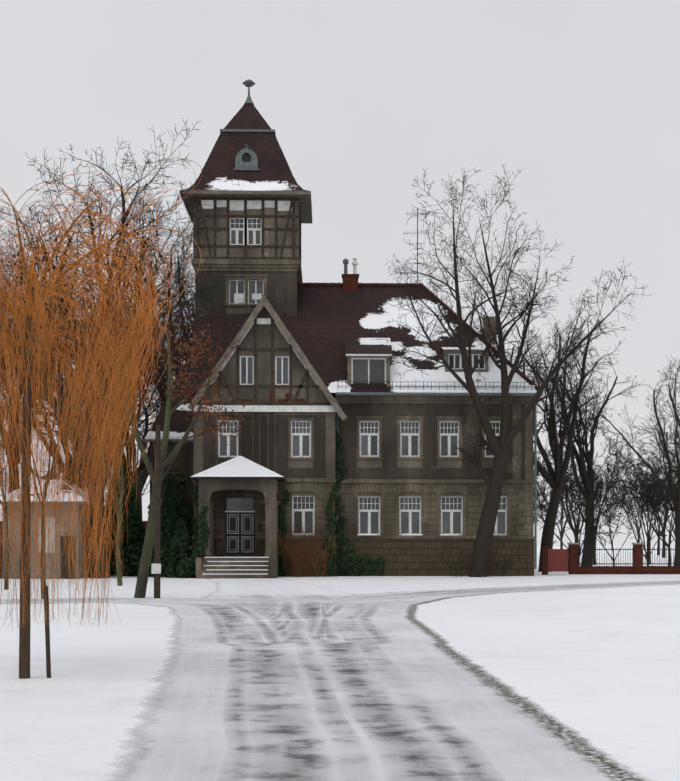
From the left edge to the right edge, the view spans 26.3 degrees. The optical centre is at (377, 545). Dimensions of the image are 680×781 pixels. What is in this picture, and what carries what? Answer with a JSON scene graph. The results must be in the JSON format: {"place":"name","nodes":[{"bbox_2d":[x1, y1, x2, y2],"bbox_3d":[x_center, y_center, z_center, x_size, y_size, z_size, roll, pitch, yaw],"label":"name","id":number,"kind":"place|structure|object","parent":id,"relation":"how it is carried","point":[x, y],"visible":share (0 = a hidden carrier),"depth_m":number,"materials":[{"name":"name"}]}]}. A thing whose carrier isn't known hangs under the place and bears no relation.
{"place":"outdoors","nodes":[
{"label":"outdoors","id":0,"kind":"place"},
{"bbox_2d":[0,212,71,492],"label":"tree","id":1,"kind":"object","parent":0,"point":[18,460],"depth_m":83.04,"materials":[{"name":"brown plant"}]},
{"bbox_2d":[0,270,158,483],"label":"tree","id":2,"kind":"object","parent":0,"point":[58,463],"depth_m":88.51,"materials":[{"name":"brown plant"}]},
{"bbox_2d":[0,270,176,488],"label":"tree","id":3,"kind":"object","parent":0,"point":[146,410],"depth_m":77.76,"materials":[{"name":"brown plant"}]},
{"bbox_2d":[87,449,149,494],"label":"tree","id":4,"kind":"object","parent":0,"point":[145,489],"depth_m":237.36,"materials":[{"name":"brown plant"}]},
{"bbox_2d":[47,294,194,547],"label":"tree","id":5,"kind":"object","parent":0,"point":[162,395],"depth_m":85.13,"materials":[{"name":"brown plant"}]},
{"bbox_2d":[119,332,172,518],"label":"tree","id":6,"kind":"object","parent":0,"point":[142,477],"depth_m":108.94,"materials":[{"name":"brown plant"}]},
{"bbox_2d":[0,546,679,780],"bbox_3d":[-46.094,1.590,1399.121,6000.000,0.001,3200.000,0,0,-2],"label":"snow ground","id":7,"kind":"structure","parent":0,"point":[599,668],"depth_m":20.68,"materials":[{"name":"white snow"}]},
{"bbox_2d":[0,387,18,589],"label":"young tree","id":8,"kind":"object","parent":7,"relation":"on","point":[6,587],"depth_m":52.42,"materials":[{"name":"brown plant"}]},
{"bbox_2d":[0,269,44,418],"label":"tree","id":9,"kind":"object","parent":7,"relation":"on","point":[0,373],"visible":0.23,"depth_m":74.66,"materials":[{"name":"brown plant"}]},
{"bbox_2d":[2,504,88,578],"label":"outbuilding walls","id":10,"kind":"structure","parent":7,"relation":"on","point":[49,558],"depth_m":69.40,"materials":[{"name":"beige paint"}]},
{"bbox_2d":[0,473,83,500],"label":"shed roof","id":11,"kind":"structure","parent":10,"relation":"on","point":[51,497],"depth_m":70.00,"materials":[{"name":"tile"}]},
{"bbox_2d":[38,517,54,552],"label":"outbuilding board","id":12,"kind":"object","parent":10,"relation":"in","point":[50,534],"visible":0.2,"depth_m":69.50,"materials":[{"name":"white wood"}]},
{"bbox_2d":[0,501,104,506],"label":"roof eave","id":13,"kind":"object","parent":10,"relation":"attached to","point":[54,502],"visible":0.04,"depth_m":69.06,"materials":[{"name":"brown wood"}]},
{"bbox_2d":[61,536,74,578],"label":"door","id":14,"kind":"structure","parent":10,"relation":"in","point":[63,564],"depth_m":69.39,"materials":[{"name":"wood"}]},
{"bbox_2d":[54,472,104,504],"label":"roof edge","id":15,"kind":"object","parent":10,"relation":"on","point":[79,491],"depth_m":72.16,"materials":[{"name":"tile"}]},
{"bbox_2d":[44,586,50,677],"bbox_3d":[-3.962,1.040,17.493,0.052,1.102,0.102,0,0,43],"label":"wooden stake","id":16,"kind":"object","parent":7,"relation":"on","point":[47,644],"visible":0.93,"depth_m":17.47,"materials":[{"name":"brown wood"}]},
{"bbox_2d":[19,377,82,476],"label":"tree","id":17,"kind":"object","parent":7,"relation":"on","point":[43,431],"depth_m":158.05,"materials":[{"name":"brown plant"}]},
{"bbox_2d":[1,344,106,598],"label":"young tree","id":18,"kind":"object","parent":7,"relation":"on","point":[61,393],"depth_m":43.51,"materials":[{"name":"brown plant"}]},
{"bbox_2d":[0,173,190,678],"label":"willow","id":19,"kind":"object","parent":7,"relation":"on","point":[94,366],"depth_m":17.39,"materials":[{"name":"orange plant"}]},
{"bbox_2d":[0,205,142,377],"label":"willow boughs","id":20,"kind":"object","parent":19,"relation":"attached to","point":[27,294],"visible":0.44,"depth_m":17.47,"materials":[{"name":"orange plant"}]},
{"bbox_2d":[0,155,201,630],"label":"dull willow twigs","id":21,"kind":"object","parent":19,"relation":"attached to","point":[41,410],"visible":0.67,"depth_m":17.40,"materials":[{"name":"orange plant"}]},
{"bbox_2d":[54,412,149,509],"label":"tree","id":22,"kind":"object","parent":7,"relation":"on","point":[113,465],"depth_m":179.19,"materials":[{"name":"brown plant"}]},
{"bbox_2d":[58,356,154,585],"bbox_3d":[-10.830,-2.786,57.466,3.864,9.369,3.095,0,0,-2],"label":"young tree","id":23,"kind":"object","parent":7,"relation":"on","point":[118,534],"depth_m":57.51,"materials":[{"name":"brown plant"}]},
{"bbox_2d":[42,243,194,389],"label":"tree","id":24,"kind":"object","parent":7,"relation":"on","point":[160,296],"depth_m":100.25,"materials":[{"name":"brown plant"}]},
{"bbox_2d":[107,198,194,407],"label":"tree","id":25,"kind":"object","parent":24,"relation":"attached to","point":[188,317],"depth_m":91.78,"materials":[{"name":"brown plant"}]},
{"bbox_2d":[0,118,240,577],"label":"tree","id":26,"kind":"object","parent":7,"relation":"on","point":[118,233],"depth_m":70.65,"materials":[{"name":"brown plant"}]},
{"bbox_2d":[104,451,195,577],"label":"evergreen shrubs","id":27,"kind":"object","parent":7,"relation":"on","point":[177,560],"visible":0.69,"depth_m":75.38,"materials":[{"name":"green plant"}]},
{"bbox_2d":[154,425,160,597],"bbox_3d":[-6.601,-0.910,43.684,0.203,5.401,0.198,0,0,-2],"label":"wooden pole","id":28,"kind":"object","parent":7,"relation":"on","point":[157,507],"visible":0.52,"depth_m":43.61,"materials":[{"name":"brown wood"}]},
{"bbox_2d":[151,564,160,573],"bbox_3d":[-6.609,0.690,43.559,0.280,0.300,0.030,0,0,-2],"label":"pole sign","id":29,"kind":"object","parent":28,"relation":"attached to","point":[155,568],"visible":1,"depth_m":43.54,"materials":[{"name":"metal"}]},
{"bbox_2d":[65,291,253,597],"bbox_3d":[-6.612,-3.055,44.260,5.774,9.742,3.671,0,0,-2],"label":"russet tree","id":30,"kind":"object","parent":7,"relation":"on","point":[143,573],"depth_m":44.20,"materials":[{"name":"brown plant"}]},
{"bbox_2d":[195,271,297,394],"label":"tower walls","id":31,"kind":"structure","parent":7,"relation":"on","point":[282,292],"depth_m":79.69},
{"bbox_2d":[148,429,385,576],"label":"ivy","id":32,"kind":"object","parent":7,"relation":"on","point":[342,557],"visible":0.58,"depth_m":75.57,"materials":[{"name":"green plant"}]},
{"bbox_2d":[276,522,344,576],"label":"dry shrub","id":33,"kind":"object","parent":7,"relation":"on","point":[309,559],"visible":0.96,"depth_m":73.50,"materials":[{"name":"brown plant"}]},
{"bbox_2d":[150,403,524,506],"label":"walls","id":34,"kind":"structure","parent":7,"relation":"on","point":[347,432],"depth_m":75.94,"materials":[{"name":"brown wood"}]},
{"bbox_2d":[0,578,679,780],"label":"driveway","id":35,"kind":"structure","parent":7,"relation":"on","point":[273,679],"depth_m":14.70,"materials":[{"name":"white snow"}]},
{"bbox_2d":[0,521,679,577],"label":"brick walls and piers","id":36,"kind":"structure","parent":7,"relation":"on","point":[637,567],"depth_m":80.42,"materials":[{"name":"red brick"}]},
{"bbox_2d":[548,549,567,571],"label":"gate leaf","id":37,"kind":"object","parent":36,"relation":"attached to","point":[557,560],"visible":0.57,"depth_m":80.41,"materials":[{"name":"red"}]},
{"bbox_2d":[578,547,679,565],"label":"iron fence","id":38,"kind":"object","parent":36,"relation":"on","point":[625,549],"visible":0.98,"depth_m":80.58,"materials":[{"name":"grey metal"}]},
{"bbox_2d":[143,79,542,568],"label":"zinc work","id":39,"kind":"object","parent":7,"relation":"on","point":[251,165],"visible":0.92,"depth_m":76.04,"materials":[{"name":"grey metal"}]},
{"bbox_2d":[199,132,292,175],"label":"tower roof","id":40,"kind":"structure","parent":39,"relation":"on","point":[265,147],"depth_m":80.37,"materials":[{"name":"tile"}]},
{"bbox_2d":[224,103,270,128],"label":"tower roof","id":41,"kind":"structure","parent":39,"relation":"on","point":[247,116],"depth_m":81.48,"materials":[{"name":"tile"}]},
{"bbox_2d":[187,286,536,392],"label":"main roof","id":42,"kind":"structure","parent":39,"relation":"on","point":[324,324],"depth_m":78.77,"materials":[{"name":"tile"}]},
{"bbox_2d":[345,338,392,353],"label":"dormer roof","id":43,"kind":"structure","parent":42,"relation":"on","point":[368,346],"depth_m":76.96,"materials":[{"name":"tile"}]},
{"bbox_2d":[263,282,542,392],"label":"ridge tiles","id":44,"kind":"object","parent":42,"relation":"on","point":[508,362],"visible":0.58,"depth_m":81.69,"materials":[{"name":"brown tile"}]},
{"bbox_2d":[441,347,490,349],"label":"dormer roof","id":45,"kind":"structure","parent":42,"relation":"on","point":[476,348],"depth_m":77.41,"materials":[{"name":"tile"}]},
{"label":"roof side","id":46,"kind":"object","parent":39,"relation":"attached to","visible":0},
{"bbox_2d":[147,357,194,435],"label":"roof","id":47,"kind":"structure","parent":46,"relation":"attached to","point":[180,423],"depth_m":78.60,"materials":[{"name":"tile"}]},
{"bbox_2d":[191,259,534,578],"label":"stone trim","id":48,"kind":"structure","parent":7,"relation":"on","point":[267,488],"depth_m":75.89,"materials":[{"name":"grey stone"}]},
{"bbox_2d":[193,197,331,405],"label":"timbers","id":49,"kind":"object","parent":48,"relation":"on","point":[272,349],"visible":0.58,"depth_m":79.44,"materials":[{"name":"brown wood"}]},
{"bbox_2d":[241,274,358,401],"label":"brick chimneys","id":50,"kind":"object","parent":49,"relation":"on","point":[350,282],"visible":0.62,"depth_m":81.47,"materials":[{"name":"red brick"}]},
{"bbox_2d":[180,190,496,420],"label":"roof boards and ridges","id":51,"kind":"object","parent":49,"relation":"on","point":[305,206],"visible":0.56,"depth_m":75.92,"materials":[{"name":"wood"}]},
{"bbox_2d":[184,188,307,190],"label":"tower roof","id":52,"kind":"structure","parent":51,"relation":"on","point":[250,189],"depth_m":79.13,"materials":[{"name":"tile"}]},
{"bbox_2d":[189,183,301,188],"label":"tower roof","id":53,"kind":"structure","parent":52,"relation":"on","point":[243,186],"depth_m":79.46,"materials":[{"name":"tile"}]},
{"bbox_2d":[195,176,297,183],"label":"tower roof","id":54,"kind":"structure","parent":53,"relation":"on","point":[254,179],"depth_m":79.73,"materials":[{"name":"tile"}]},
{"bbox_2d":[193,197,334,477],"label":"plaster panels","id":55,"kind":"object","parent":48,"relation":"on","point":[264,361],"visible":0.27,"depth_m":74.81,"materials":[{"name":"brown paint"}]},
{"bbox_2d":[194,200,357,411],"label":"white plaster","id":56,"kind":"object","parent":48,"relation":"on","point":[252,204],"visible":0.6,"depth_m":74.78,"materials":[{"name":"white paint"}]},
{"bbox_2d":[161,218,506,551],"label":"window frames","id":57,"kind":"structure","parent":48,"relation":"on","point":[369,435],"depth_m":76.08,"materials":[{"name":"white wood"}]},
{"bbox_2d":[161,219,505,533],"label":"window glass","id":58,"kind":"object","parent":57,"relation":"in","point":[376,369],"visible":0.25,"depth_m":76.08,"materials":[{"name":"grey glass"}]},
{"bbox_2d":[145,383,540,574],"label":"snow on house","id":59,"kind":"structure","parent":48,"relation":"on","point":[513,386],"depth_m":75.78,"materials":[{"name":"white snow"}]},
{"bbox_2d":[194,482,532,556],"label":"ground floor walls","id":60,"kind":"structure","parent":48,"relation":"on","point":[473,503],"depth_m":75.88,"materials":[{"name":"stone"}]},
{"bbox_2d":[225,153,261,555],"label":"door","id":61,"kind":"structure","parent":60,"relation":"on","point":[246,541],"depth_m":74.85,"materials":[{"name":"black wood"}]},
{"bbox_2d":[190,209,539,480],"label":"iron work","id":62,"kind":"object","parent":48,"relation":"on","point":[283,478],"visible":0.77,"depth_m":75.66,"materials":[{"name":"grey metal"}]},
{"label":"porch snow","id":63,"kind":"object","parent":48,"relation":"on","visible":0},
{"bbox_2d":[190,456,283,476],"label":"porch snow","id":64,"kind":"structure","parent":63,"relation":"attached to","point":[239,466],"depth_m":71.98,"materials":[{"name":"white snow"}]},
{"bbox_2d":[193,539,533,576],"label":"plinth","id":65,"kind":"structure","parent":7,"relation":"on","point":[418,555],"depth_m":75.92,"materials":[{"name":"stone"}]},
{"bbox_2d":[351,540,528,576],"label":"shrubs","id":66,"kind":"object","parent":7,"relation":"on","point":[461,565],"visible":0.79,"depth_m":73.70,"materials":[{"name":"grey"}]},
{"bbox_2d":[384,165,650,576],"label":"tree","id":67,"kind":"object","parent":7,"relation":"on","point":[523,307],"depth_m":73.57,"materials":[{"name":"brown plant"}]},
{"bbox_2d":[505,323,542,397],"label":"tree","id":68,"kind":"object","parent":7,"relation":"on","point":[528,344],"depth_m":98.77,"materials":[{"name":"black plant"}]},
{"bbox_2d":[533,474,564,543],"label":"tree","id":69,"kind":"object","parent":7,"relation":"on","point":[540,502],"depth_m":99.03,"materials":[{"name":"black plant"}]},
{"bbox_2d":[533,439,571,513],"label":"tree","id":70,"kind":"object","parent":7,"relation":"on","point":[546,469],"depth_m":227.10,"materials":[{"name":"black plant"}]},
{"bbox_2d":[482,300,624,571],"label":"tree","id":71,"kind":"object","parent":7,"relation":"on","point":[555,480],"depth_m":87.68,"materials":[{"name":"brown plant"}]},
{"bbox_2d":[538,467,582,548],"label":"tree","id":72,"kind":"object","parent":7,"relation":"on","point":[561,537],"depth_m":232.13,"materials":[{"name":"black plant"}]},
{"bbox_2d":[533,431,622,546],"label":"tree","id":73,"kind":"object","parent":7,"relation":"on","point":[569,521],"depth_m":131.36,"materials":[{"name":"black plant"}]},
{"bbox_2d":[533,447,624,565],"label":"scrub","id":74,"kind":"object","parent":7,"relation":"on","point":[570,478],"depth_m":97.80,"materials":[{"name":"black plant"}]},
{"bbox_2d":[514,324,651,565],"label":"tree","id":75,"kind":"object","parent":7,"relation":"on","point":[587,491],"depth_m":97.15,"materials":[{"name":"brown plant"}]},
{"bbox_2d":[564,456,626,520],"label":"tree","id":76,"kind":"object","parent":7,"relation":"on","point":[602,481],"depth_m":252.05,"materials":[{"name":"black plant"}]},
{"bbox_2d":[547,464,664,565],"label":"scrub","id":77,"kind":"object","parent":7,"relation":"on","point":[606,515],"depth_m":94.63,"materials":[{"name":"brown plant"}]},
{"bbox_2d":[563,429,654,564],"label":"tree","id":78,"kind":"object","parent":7,"relation":"on","point":[620,450],"depth_m":118.84,"materials":[{"name":"black plant"}]},
{"bbox_2d":[576,355,679,565],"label":"tree","id":79,"kind":"object","parent":7,"relation":"on","point":[656,408],"depth_m":92.39,"materials":[{"name":"brown plant"}]},
{"bbox_2d":[604,466,657,542],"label":"tree","id":80,"kind":"object","parent":7,"relation":"on","point":[628,495],"depth_m":249.49,"materials":[{"name":"black plant"}]},
{"bbox_2d":[593,443,679,565],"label":"scrub","id":81,"kind":"object","parent":7,"relation":"on","point":[637,477],"depth_m":93.55,"materials":[{"name":"black plant"}]},
{"bbox_2d":[597,458,676,540],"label":"tree","id":82,"kind":"object","parent":7,"relation":"on","point":[655,512],"depth_m":95.86,"materials":[{"name":"black plant"}]},
{"bbox_2d":[604,463,674,565],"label":"tree","id":83,"kind":"object","parent":7,"relation":"on","point":[668,547],"depth_m":105.57,"materials":[{"name":"brown plant"}]},
{"bbox_2d":[612,427,679,557],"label":"tree","id":84,"kind":"object","parent":7,"relation":"on","point":[638,458],"depth_m":188.22,"materials":[{"name":"black plant"}]},
{"bbox_2d":[619,461,675,562],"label":"tree","id":85,"kind":"object","parent":7,"relation":"on","point":[647,487],"depth_m":125.68,"materials":[{"name":"black plant"}]},
{"bbox_2d":[627,451,676,534],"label":"tree","id":86,"kind":"object","parent":7,"relation":"on","point":[657,474],"depth_m":141.39,"materials":[{"name":"black plant"}]},
{"bbox_2d":[628,409,679,499],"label":"tree","id":87,"kind":"object","parent":7,"relation":"on","point":[663,445],"depth_m":156.28,"materials":[{"name":"brown plant"}]},
{"bbox_2d":[635,464,672,554],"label":"tree","id":88,"kind":"object","parent":7,"relation":"on","point":[658,544],"depth_m":235.96,"materials":[{"name":"black plant"}]},
{"bbox_2d":[635,449,674,517],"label":"tree","id":89,"kind":"object","parent":7,"relation":"on","point":[668,498],"visible":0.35,"depth_m":100.04,"materials":[{"name":"black plant"}]},
{"bbox_2d":[648,443,679,501],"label":"tree","id":90,"kind":"object","parent":7,"relation":"on","point":[665,469],"depth_m":140.92,"materials":[{"name":"black plant"}]},
{"bbox_2d":[665,364,679,467],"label":"tree","id":91,"kind":"object","parent":7,"relation":"on","point":[671,405],"visible":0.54,"depth_m":103.01,"materials":[{"name":"black plant"}]},
{"bbox_2d":[0,0,679,545],"label":"sky","id":92,"kind":"structure","parent":0,"point":[581,98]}
]}

